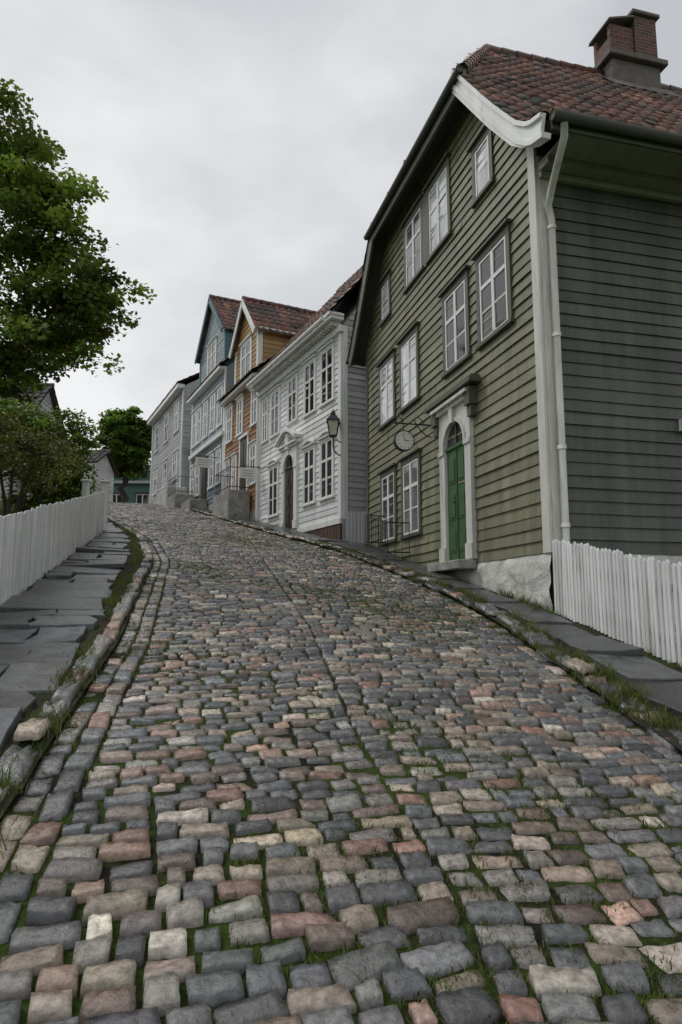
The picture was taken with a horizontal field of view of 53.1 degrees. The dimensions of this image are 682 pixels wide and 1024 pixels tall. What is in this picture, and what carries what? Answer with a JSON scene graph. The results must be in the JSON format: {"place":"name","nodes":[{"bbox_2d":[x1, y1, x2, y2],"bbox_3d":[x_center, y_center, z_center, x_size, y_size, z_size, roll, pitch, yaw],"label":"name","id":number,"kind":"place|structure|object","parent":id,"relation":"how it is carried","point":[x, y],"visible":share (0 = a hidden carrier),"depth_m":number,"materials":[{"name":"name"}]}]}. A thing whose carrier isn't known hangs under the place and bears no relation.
{"place":"outdoors","nodes":[
{"label":"outdoors","id":0,"kind":"place"},
{"bbox_2d":[27,387,63,434],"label":"roof deck","id":1,"kind":"structure","parent":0,"point":[51,391],"depth_m":31.54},
{"bbox_2d":[0,519,130,751],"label":"pavement","id":2,"kind":"structure","parent":0,"point":[58,611],"depth_m":6.53,"materials":[{"name":"stone"}]},
{"bbox_2d":[0,518,153,815],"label":"verge","id":3,"kind":"structure","parent":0,"point":[88,636],"depth_m":4.96,"materials":[{"name":"soil"}]},
{"bbox_2d":[0,491,104,605],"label":"white picket fence","id":4,"kind":"object","parent":3,"relation":"on","point":[50,536],"visible":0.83,"depth_m":9.12,"materials":[{"name":"wood"}]},
{"bbox_2d":[81,479,110,529],"bbox_3d":[-5.960,-0.127,16.503,0.700,1.333,0.218,-1,-8,6],"label":"fence gate post","id":5,"kind":"object","parent":3,"relation":"on","point":[86,486],"visible":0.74,"depth_m":16.50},
{"bbox_2d":[179,374,198,384],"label":"roof deck","id":6,"kind":"structure","parent":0,"point":[190,380],"depth_m":34.77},
{"bbox_2d":[198,508,347,541],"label":"pavement","id":7,"kind":"structure","parent":0,"point":[284,530],"depth_m":18.99,"materials":[{"name":"stone"}]},
{"bbox_2d":[0,502,681,1023],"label":"cobblestone street","id":8,"kind":"structure","parent":0,"point":[46,936],"depth_m":3.12,"materials":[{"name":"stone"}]},
{"bbox_2d":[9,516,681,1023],"bbox_3d":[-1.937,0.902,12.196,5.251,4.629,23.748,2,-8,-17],"label":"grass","id":9,"kind":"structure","parent":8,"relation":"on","point":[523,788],"depth_m":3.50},
{"bbox_2d":[0,0,681,467],"label":"sky","id":10,"kind":"structure","parent":0,"point":[238,148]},
{"bbox_2d":[193,510,681,750],"bbox_3d":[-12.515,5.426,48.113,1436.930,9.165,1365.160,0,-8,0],"label":"ground","id":11,"kind":"structure","parent":0,"point":[402,576],"depth_m":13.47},
{"bbox_2d":[80,450,119,501],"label":"white garden shed","id":12,"kind":"structure","parent":11,"relation":"on","point":[105,465],"depth_m":36.48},
{"bbox_2d":[91,406,151,502],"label":"chestnut tree","id":13,"kind":"object","parent":11,"relation":"on","point":[127,441],"visible":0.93,"depth_m":45.19,"materials":[{"name":"green plant"}]},
{"bbox_2d":[113,471,150,502],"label":"house","id":14,"kind":"structure","parent":11,"relation":"on","point":[130,489],"depth_m":52.78,"materials":[{"name":"teal paint"}]},
{"bbox_2d":[113,494,148,502],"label":"sashes","id":15,"kind":"object","parent":14,"relation":"attached to","point":[136,497],"visible":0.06,"depth_m":52.64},
{"bbox_2d":[113,495,147,503],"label":"window glass","id":16,"kind":"object","parent":15,"relation":"attached to","point":[139,499],"visible":0.1,"depth_m":52.63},
{"bbox_2d":[113,470,149,503],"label":"casings","id":17,"kind":"object","parent":14,"relation":"attached to","point":[137,492],"visible":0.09,"depth_m":52.64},
{"bbox_2d":[114,468,150,483],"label":"cornice","id":18,"kind":"structure","parent":14,"relation":"attached to","point":[134,482],"depth_m":52.54,"materials":[{"name":"grey"}]},
{"bbox_2d":[156,486,186,504],"bbox_3d":[-9.667,0.285,35.801,1.000,2.400,9.250,4,-9,-26],"label":"foundation","id":19,"kind":"object","parent":11,"relation":"on","point":[162,496],"visible":0.29,"depth_m":31.92,"materials":[{"name":"white paint"}]},
{"bbox_2d":[166,493,212,511],"bbox_3d":[-6.322,0.037,29.001,1.000,2.000,5.750,4,-9,-26],"label":"stoop","id":20,"kind":"object","parent":11,"relation":"on","point":[186,501],"visible":0.3,"depth_m":29.39,"materials":[{"name":"stone"}]},
{"bbox_2d":[168,475,194,496],"bbox_3d":[-7.254,-1.103,31.001,0.870,0.814,1.470,4,-9,-26],"label":"iron railing","id":21,"kind":"object","parent":20,"relation":"on","point":[178,489],"visible":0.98,"depth_m":30.51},
{"bbox_2d":[187,365,226,497],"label":"white trim","id":22,"kind":"structure","parent":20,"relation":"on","point":[207,383],"depth_m":29.02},
{"bbox_2d":[191,388,221,494],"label":"window sashes","id":23,"kind":"object","parent":22,"relation":"attached to","point":[198,439],"depth_m":29.75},
{"bbox_2d":[191,390,220,494],"bbox_3d":[-5.867,-2.841,29.548,0.030,3.814,4.566,4,-9,-26],"label":"window glass","id":24,"kind":"object","parent":23,"relation":"in","point":[205,434],"visible":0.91,"depth_m":28.94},
{"bbox_2d":[201,361,234,505],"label":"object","id":25,"kind":"structure","parent":11,"relation":"on","point":[230,371],"depth_m":27.48,"materials":[{"name":"blue"}]},
{"bbox_2d":[191,436,222,504],"bbox_3d":[-5.797,-1.538,29.259,0.034,2.610,5.350,4,-9,-26],"label":"siding","id":26,"kind":"object","parent":25,"relation":"attached to","point":[210,494],"visible":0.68,"depth_m":28.52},
{"bbox_2d":[201,457,206,499],"bbox_3d":[-5.916,-1.268,29.415,0.070,2.100,0.800,4,-9,-26],"label":"door","id":27,"kind":"structure","parent":26,"relation":"attached to","point":[203,481],"depth_m":29.25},
{"bbox_2d":[195,455,216,467],"bbox_3d":[-5.423,-2.020,27.567,0.900,0.474,0.048,4,-9,-26],"label":"hanging sign","id":28,"kind":"object","parent":26,"relation":"attached to","point":[203,462],"visible":1,"depth_m":27.48,"materials":[{"name":"wood"}]},
{"bbox_2d":[186,357,228,400],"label":"roof tiles","id":29,"kind":"object","parent":25,"relation":"on","point":[210,373],"visible":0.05,"depth_m":28.91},
{"bbox_2d":[205,300,234,373],"bbox_3d":[-3.325,-7.272,30.707,5.030,3.750,4.000,4,-9,-26],"label":"dormer","id":30,"kind":"object","parent":29,"relation":"on","point":[213,363],"depth_m":29.45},
{"bbox_2d":[206,335,217,375],"bbox_3d":[-5.602,-6.634,29.482,0.110,1.545,1.500,4,-9,-26],"label":"dormer window casing","id":31,"kind":"object","parent":30,"relation":"attached to","point":[211,342],"visible":0.66,"depth_m":29.19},
{"bbox_2d":[208,342,214,371],"bbox_3d":[-5.574,-6.586,29.489,0.048,1.304,1.156,4,-9,-26],"label":"dormer sash","id":32,"kind":"object","parent":31,"relation":"in","point":[210,356],"visible":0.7,"depth_m":29.53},
{"bbox_2d":[201,305,224,381],"bbox_3d":[-5.564,-7.415,29.610,0.034,3.753,4.000,4,-9,-26],"label":"dormer siding","id":33,"kind":"object","parent":30,"relation":"attached to","point":[213,329],"visible":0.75,"depth_m":29.84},
{"bbox_2d":[194,297,233,383],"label":"dormer trim","id":34,"kind":"structure","parent":30,"relation":"attached to","point":[226,343],"depth_m":28.52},
{"bbox_2d":[196,294,240,363],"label":"dormer roof tiles","id":35,"kind":"object","parent":30,"relation":"on","point":[229,319],"visible":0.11,"depth_m":29.55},
{"bbox_2d":[226,331,234,364],"bbox_3d":[-2.420,-6.500,28.785,5.000,1.714,0.036,4,-9,-26],"label":"dormer cheek","id":36,"kind":"object","parent":30,"relation":"attached to","point":[231,360],"visible":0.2,"depth_m":27.79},
{"bbox_2d":[192,372,223,453],"bbox_3d":[-5.797,-4.163,29.628,0.035,2.708,5.350,4,-9,-26],"label":"siding","id":37,"kind":"object","parent":25,"relation":"attached to","point":[212,387],"visible":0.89,"depth_m":29.40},
{"bbox_2d":[213,489,254,523],"bbox_3d":[-4.062,0.315,24.515,0.850,1.800,4.050,4,-9,-26],"label":"stoop","id":38,"kind":"object","parent":11,"relation":"on","point":[232,504],"visible":0.37,"depth_m":23.39,"materials":[{"name":"stone"}]},
{"bbox_2d":[215,466,248,494],"bbox_3d":[-3.888,-1.037,24.285,0.720,0.814,1.777,4,-9,-26],"label":"iron railing","id":39,"kind":"object","parent":38,"relation":"on","point":[217,486],"visible":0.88,"depth_m":23.85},
{"bbox_2d":[218,372,257,491],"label":"white trim","id":40,"kind":"structure","parent":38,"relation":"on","point":[229,398],"depth_m":25.25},
{"bbox_2d":[240,436,246,490],"bbox_3d":[-3.493,-1.700,24.547,0.051,2.000,0.800,4,-9,-26],"label":"door","id":41,"kind":"structure","parent":40,"relation":"attached to","point":[243,455],"depth_m":24.55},
{"bbox_2d":[278,281,360,536],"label":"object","id":42,"kind":"structure","parent":11,"relation":"on","point":[347,305],"depth_m":20.97,"materials":[{"name":"white"}]},
{"bbox_2d":[260,336,337,528],"bbox_3d":[-1.368,-1.968,20.266,0.041,5.061,6.250,4,-9,-26],"label":"front siding","id":43,"kind":"object","parent":42,"relation":"attached to","point":[311,425],"visible":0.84,"depth_m":19.50,"materials":[{"name":"wood"}]},
{"bbox_2d":[277,439,298,528],"bbox_3d":[-1.584,-0.752,20.337,0.205,2.590,1.370,4,-9,-26],"label":"door surround","id":44,"kind":"object","parent":43,"relation":"attached to","point":[293,451],"visible":0.95,"depth_m":20.11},
{"bbox_2d":[285,456,293,528],"bbox_3d":[-1.532,-0.580,20.338,0.090,2.250,0.770,4,-9,-26],"label":"door leaf","id":45,"kind":"object","parent":44,"relation":"in","point":[288,497],"visible":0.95,"depth_m":20.36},
{"bbox_2d":[286,455,292,467],"bbox_3d":[-1.515,-1.537,20.481,0.001,0.355,0.770,4,-9,-26],"label":"door transom","id":46,"kind":"object","parent":44,"relation":"in","point":[288,463],"depth_m":20.57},
{"bbox_2d":[262,346,331,515],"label":"window sashes","id":47,"kind":"object","parent":43,"relation":"attached to","point":[309,467],"depth_m":19.44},
{"bbox_2d":[263,348,331,514],"bbox_3d":[-1.417,-2.096,20.355,0.024,3.968,5.326,4,-9,-26],"label":"window glass","id":48,"kind":"object","parent":47,"relation":"in","point":[324,444],"visible":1,"depth_m":19.25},
{"bbox_2d":[330,279,360,310],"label":"roof deck","id":49,"kind":"structure","parent":42,"relation":"on","point":[340,300],"depth_m":18.40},
{"bbox_2d":[248,265,362,382],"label":"roof tiles","id":50,"kind":"object","parent":49,"relation":"on","point":[343,289],"visible":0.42,"depth_m":21.08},
{"bbox_2d":[342,310,365,541],"bbox_3d":[2.726,-3.834,19.035,6.000,9.707,0.043,4,-9,-26],"label":"side siding","id":51,"kind":"object","parent":42,"relation":"attached to","point":[356,438],"visible":0.15,"depth_m":17.61,"materials":[{"name":"wood"}]},
{"bbox_2d":[0,503,681,858],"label":"grass tufts","id":52,"kind":"object","parent":11,"relation":"on","point":[575,654],"visible":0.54,"depth_m":5.72,"materials":[{"name":"plant"}]},
{"bbox_2d":[0,503,681,801],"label":"kerb stones","id":53,"kind":"object","parent":11,"relation":"on","point":[30,729],"visible":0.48,"depth_m":5.55,"materials":[{"name":"stone"}]},
{"bbox_2d":[346,511,365,543],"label":"wooden gate","id":54,"kind":"structure","parent":11,"relation":"on","point":[351,523],"depth_m":16.86,"materials":[{"name":"grey"}]},
{"bbox_2d":[444,552,552,611],"bbox_3d":[1.636,1.884,12.294,0.116,1.690,8.000,2,-8,-14],"label":"foundation","id":55,"kind":"object","parent":11,"relation":"on","point":[530,576],"visible":0.14,"depth_m":9.32,"materials":[{"name":"white paint"}]},
{"bbox_2d":[374,192,649,607],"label":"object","id":56,"kind":"structure","parent":11,"relation":"on","point":[551,590],"depth_m":8.60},
{"bbox_2d":[367,107,550,566],"bbox_3d":[1.640,-2.818,12.956,0.046,7.813,8.000,2,-8,-14],"label":"front siding","id":57,"kind":"object","parent":56,"relation":"attached to","point":[508,518],"visible":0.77,"depth_m":10.87,"materials":[{"name":"wood"}]},
{"bbox_2d":[365,347,369,545],"bbox_3d":[0.649,-1.248,16.591,0.045,5.710,0.150,2,-8,-14],"label":"corner board","id":58,"kind":"object","parent":57,"relation":"attached to","point":[367,434],"visible":0.58,"depth_m":16.61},
{"bbox_2d":[393,415,430,451],"bbox_3d":[1.323,-1.437,12.568,0.752,0.673,0.112,2,-8,-14],"label":"clock sign","id":59,"kind":"object","parent":57,"relation":"attached to","point":[403,440],"visible":0.99,"depth_m":12.48,"materials":[{"name":"metal"}]},
{"bbox_2d":[375,124,515,545],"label":"window casings","id":60,"kind":"object","parent":57,"relation":"attached to","point":[488,244],"depth_m":12.59,"materials":[{"name":"wood"}]},
{"bbox_2d":[380,134,507,540],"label":"window sashes","id":61,"kind":"object","parent":60,"relation":"in","point":[481,288],"depth_m":12.74,"materials":[{"name":"wood"}]},
{"bbox_2d":[382,140,506,539],"bbox_3d":[1.675,-2.925,12.803,0.025,6.370,5.906,2,-8,-14],"label":"window glass","id":62,"kind":"object","parent":61,"relation":"in","point":[499,260],"visible":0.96,"depth_m":12.60,"materials":[{"name":"glass"}]},
{"bbox_2d":[430,387,477,561],"bbox_3d":[1.875,-0.536,11.382,0.205,2.710,1.460,2,-8,-14],"label":"door surround","id":63,"kind":"object","parent":57,"relation":"attached to","point":[450,412],"visible":0.91,"depth_m":11.25,"materials":[{"name":"wood"}]},
{"bbox_2d":[424,373,481,413],"bbox_3d":[1.862,-1.994,11.605,0.220,0.140,1.920,2,-8,-14],"label":"door hood","id":64,"kind":"object","parent":63,"relation":"attached to","point":[472,379],"depth_m":11.22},
{"bbox_2d":[431,385,477,437],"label":"door corbels","id":65,"kind":"object","parent":63,"relation":"attached to","point":[470,394],"depth_m":10.83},
{"bbox_2d":[447,422,462,447],"bbox_3d":[1.949,-1.331,11.514,0.001,0.380,0.820,2,-8,-14],"label":"door transom","id":66,"kind":"object","parent":63,"relation":"in","point":[451,442],"depth_m":11.60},
{"bbox_2d":[445,423,466,560],"bbox_3d":[1.930,-0.346,11.370,0.090,2.330,0.820,2,-8,-14],"label":"door leaf","id":67,"kind":"object","parent":63,"relation":"in","point":[456,498],"visible":0.88,"depth_m":11.38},
{"bbox_2d":[353,59,678,364],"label":"roof deck","id":68,"kind":"structure","parent":56,"relation":"on","point":[458,107],"depth_m":14.66,"materials":[{"name":"wood"}]},
{"bbox_2d":[451,69,550,148],"bbox_3d":[2.177,-5.907,9.897,0.158,3.006,2.731,2,-8,-14],"label":"rake board","id":69,"kind":"object","parent":68,"relation":"attached to","point":[510,130],"visible":0.94,"depth_m":9.44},
{"bbox_2d":[346,43,681,366],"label":"roof tiles","id":70,"kind":"object","parent":68,"relation":"on","point":[633,108],"visible":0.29,"depth_m":11.92,"materials":[{"name":"tile"}]},
{"bbox_2d":[603,76,681,96],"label":"chimney flashing","id":71,"kind":"object","parent":70,"relation":"on","point":[642,86],"visible":1,"depth_m":14.47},
{"bbox_2d":[348,69,681,365],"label":"fascia boards","id":72,"kind":"object","parent":68,"relation":"attached to","point":[555,126],"visible":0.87,"depth_m":12.13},
{"bbox_2d":[364,64,681,240],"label":"gutters","id":73,"kind":"object","parent":72,"relation":"attached to","point":[613,126],"visible":1,"depth_m":8.66,"materials":[{"name":"metal"}]},
{"bbox_2d":[588,8,667,88],"bbox_3d":[6.289,-9.596,15.071,1.460,2.800,0.940,2,-8,-14],"label":"chimney base","id":74,"kind":"object","parent":68,"relation":"on","point":[628,66],"visible":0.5,"depth_m":14.74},
{"bbox_2d":[593,15,657,64],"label":"chimney stacks","id":75,"kind":"object","parent":74,"relation":"on","point":[637,34],"visible":0.63,"depth_m":14.90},
{"bbox_2d":[526,147,561,552],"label":"corner boards","id":76,"kind":"object","parent":56,"relation":"attached to","point":[546,400],"visible":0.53,"depth_m":8.94,"materials":[{"name":"wood"}]},
{"bbox_2d":[545,122,573,556],"bbox_3d":[2.785,-2.096,8.444,0.154,5.306,0.974,0,-8,2],"label":"downpipe","id":77,"kind":"object","parent":76,"relation":"attached to","point":[561,445],"visible":0.89,"depth_m":8.77,"materials":[{"name":"metal"}]},
{"bbox_2d":[536,134,681,555],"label":"side siding","id":78,"kind":"object","parent":56,"relation":"attached to","point":[619,262],"visible":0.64,"depth_m":9.21,"materials":[{"name":"wood"}]},
{"bbox_2d":[537,133,681,203],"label":"side eave soffit","id":79,"kind":"structure","parent":56,"relation":"attached to","point":[603,165],"depth_m":9.24,"materials":[{"name":"paint"}]},
{"bbox_2d":[678,419,681,430],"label":"wall vent","id":80,"kind":"object","parent":56,"relation":"attached to","point":[680,424],"depth_m":9.27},
{"bbox_2d":[552,539,681,666],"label":"white picket fence","id":81,"kind":"object","parent":11,"relation":"on","point":[603,595],"visible":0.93,"depth_m":7.00,"materials":[{"name":"wood"}]},
{"bbox_2d":[557,554,681,624],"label":"foundation side","id":82,"kind":"object","parent":11,"relation":"on","point":[672,559],"depth_m":8.92,"materials":[{"name":"white paint"}]},
{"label":"foundation","id":83,"kind":"object","parent":11,"relation":"on","visible":0},
{"bbox_2d":[250,310,347,531],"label":"white trim","id":84,"kind":"structure","parent":83,"relation":"on","point":[320,339],"depth_m":18.92,"materials":[{"name":"wood"}]},
{"bbox_2d":[239,465,259,478],"bbox_3d":[-3.007,-1.315,22.703,0.750,0.424,0.048,4,-9,-26],"label":"hanging sign","id":85,"kind":"object","parent":84,"relation":"attached to","point":[248,473],"visible":1,"depth_m":22.64,"materials":[{"name":"wood"}]},
{"bbox_2d":[246,316,324,519],"bbox_3d":[-1.651,-2.114,20.199,0.505,5.210,6.145,4,-9,-26],"label":"gutter","id":86,"kind":"object","parent":84,"relation":"attached to","point":[316,324],"visible":0.87,"depth_m":22.15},
{"bbox_2d":[326,409,342,461],"bbox_3d":[-0.154,-1.963,17.322,0.432,1.350,0.339,0,-8,0],"label":"wall lantern","id":87,"kind":"object","parent":84,"relation":"attached to","point":[333,420],"depth_m":17.23,"materials":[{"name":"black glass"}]},
{"bbox_2d":[304,523,341,539],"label":"cellar boards","id":88,"kind":"object","parent":83,"relation":"attached to","point":[333,532],"visible":0.38,"depth_m":17.61,"materials":[{"name":"brown wood"}]},
{"bbox_2d":[328,542,681,719],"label":"pavement","id":89,"kind":"structure","parent":0,"point":[664,678],"depth_m":6.45,"materials":[{"name":"stone"}]},
{"bbox_2d":[365,515,409,558],"bbox_3d":[0.927,0.485,14.027,0.470,1.044,1.527,2,-8,-14],"label":"iron railing","id":90,"kind":"object","parent":89,"relation":"on","point":[378,542],"visible":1,"depth_m":14.00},
{"bbox_2d":[427,559,476,572],"bbox_3d":[1.792,0.889,11.161,0.305,0.145,1.320,2,-8,-14],"label":"door step","id":91,"kind":"object","parent":89,"relation":"on","point":[454,565],"depth_m":10.76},
{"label":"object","id":92,"kind":"object","parent":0,"visible":0},
{"bbox_2d":[225,389,256,510],"bbox_3d":[-3.692,-2.180,25.049,0.034,4.710,4.050,4,-9,-26],"label":"front siding","id":93,"kind":"object","parent":92,"relation":"attached to","point":[232,447],"visible":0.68,"depth_m":24.83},
{"bbox_2d":[225,390,255,490],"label":"window sashes","id":94,"kind":"object","parent":93,"relation":"attached to","point":[233,459],"depth_m":25.45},
{"bbox_2d":[226,392,255,489],"bbox_3d":[-3.694,-2.491,25.064,0.023,3.296,3.406,4,-9,-26],"label":"window glass","id":95,"kind":"object","parent":94,"relation":"in","point":[229,432],"visible":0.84,"depth_m":25.27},
{"bbox_2d":[218,361,268,403],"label":"roof deck","id":96,"kind":"structure","parent":92,"relation":"on","point":[243,379],"depth_m":24.11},
{"bbox_2d":[216,354,274,403],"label":"roof tiles","id":97,"kind":"object","parent":96,"relation":"on","point":[240,380],"visible":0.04,"depth_m":24.31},
{"bbox_2d":[242,309,305,376],"bbox_3d":[-1.010,-6.039,26.367,5.534,3.200,2.650,4,-9,-26],"label":"dormer","id":98,"kind":"object","parent":97,"relation":"on","point":[247,360],"depth_m":25.00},
{"bbox_2d":[236,309,256,382],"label":"dormer siding","id":99,"kind":"object","parent":98,"relation":"attached to","point":[246,330],"visible":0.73,"depth_m":25.40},
{"bbox_2d":[239,333,252,378],"bbox_3d":[-3.509,-5.590,25.057,0.110,1.545,1.350,4,-9,-26],"label":"dormer window casing","id":100,"kind":"object","parent":99,"relation":"attached to","point":[246,340],"visible":0.66,"depth_m":24.90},
{"bbox_2d":[241,340,249,377],"bbox_3d":[-3.480,-5.542,25.065,0.048,1.304,1.006,4,-9,-26],"label":"dormer sash","id":101,"kind":"object","parent":100,"relation":"in","point":[246,354],"visible":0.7,"depth_m":25.10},
{"bbox_2d":[228,299,294,384],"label":"dormer trim","id":102,"kind":"structure","parent":98,"relation":"attached to","point":[259,350],"depth_m":24.26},
{"bbox_2d":[231,296,316,358],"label":"dormer roof tiles","id":103,"kind":"object","parent":98,"relation":"on","point":[273,315],"visible":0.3,"depth_m":25.27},
{"bbox_2d":[259,330,291,367],"bbox_3d":[-0.402,-5.459,25.085,5.500,1.706,0.033,4,-9,-26],"label":"dormer cheek","id":104,"kind":"object","parent":98,"relation":"attached to","point":[273,343],"visible":0.13,"depth_m":24.13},
{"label":"garden lawn","id":105,"kind":"structure","parent":0,"visible":0},
{"bbox_2d":[0,410,91,515],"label":"garden shrub","id":106,"kind":"object","parent":105,"relation":"on","point":[33,454],"visible":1,"depth_m":14.36,"materials":[{"name":"green plant"}]},
{"bbox_2d":[0,501,104,566],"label":"lawn grass","id":107,"kind":"structure","parent":105,"relation":"on","point":[1,508],"depth_m":20.73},
{"bbox_2d":[0,396,106,511],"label":"garden shrub","id":108,"kind":"object","parent":105,"relation":"on","point":[76,430],"visible":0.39,"depth_m":19.71,"materials":[{"name":"green plant"}]},
{"bbox_2d":[0,78,156,407],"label":"maple tree","id":109,"kind":"object","parent":105,"relation":"on","point":[86,302],"visible":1,"depth_m":12.38,"materials":[{"name":"green plant"}]},
{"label":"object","id":110,"kind":"object","parent":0,"visible":0},
{"bbox_2d":[147,373,198,420],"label":"roof tiles","id":111,"kind":"object","parent":110,"relation":"on","point":[157,407],"visible":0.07,"depth_m":35.35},
{"bbox_2d":[150,379,198,503],"bbox_3d":[-6.644,-3.797,38.712,6.530,7.905,7.780,4,-9,-26],"label":"siding","id":112,"kind":"object","parent":110,"relation":"attached to","point":[167,449],"visible":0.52,"depth_m":34.94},
{"bbox_2d":[147,383,184,503],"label":"trim","id":113,"kind":"structure","parent":112,"relation":"attached to","point":[167,401],"depth_m":36.55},
{"bbox_2d":[153,404,177,493],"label":"sashes","id":114,"kind":"object","parent":113,"relation":"attached to","point":[174,462],"visible":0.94,"depth_m":37.05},
{"bbox_2d":[154,405,177,492],"bbox_3d":[-9.554,-3.288,37.149,0.017,3.814,5.616,4,-9,-26],"label":"window glass","id":115,"kind":"object","parent":114,"relation":"attached to","point":[165,440],"visible":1,"depth_m":37.05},
{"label":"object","id":116,"kind":"object","parent":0,"visible":0},
{"bbox_2d":[0,393,58,500],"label":"siding","id":117,"kind":"object","parent":116,"relation":"attached to","point":[46,402],"visible":0.06,"depth_m":30.33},
{"bbox_2d":[0,382,64,428],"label":"roof tiles","id":118,"kind":"object","parent":116,"relation":"on","point":[40,395],"visible":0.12,"depth_m":30.20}
]}

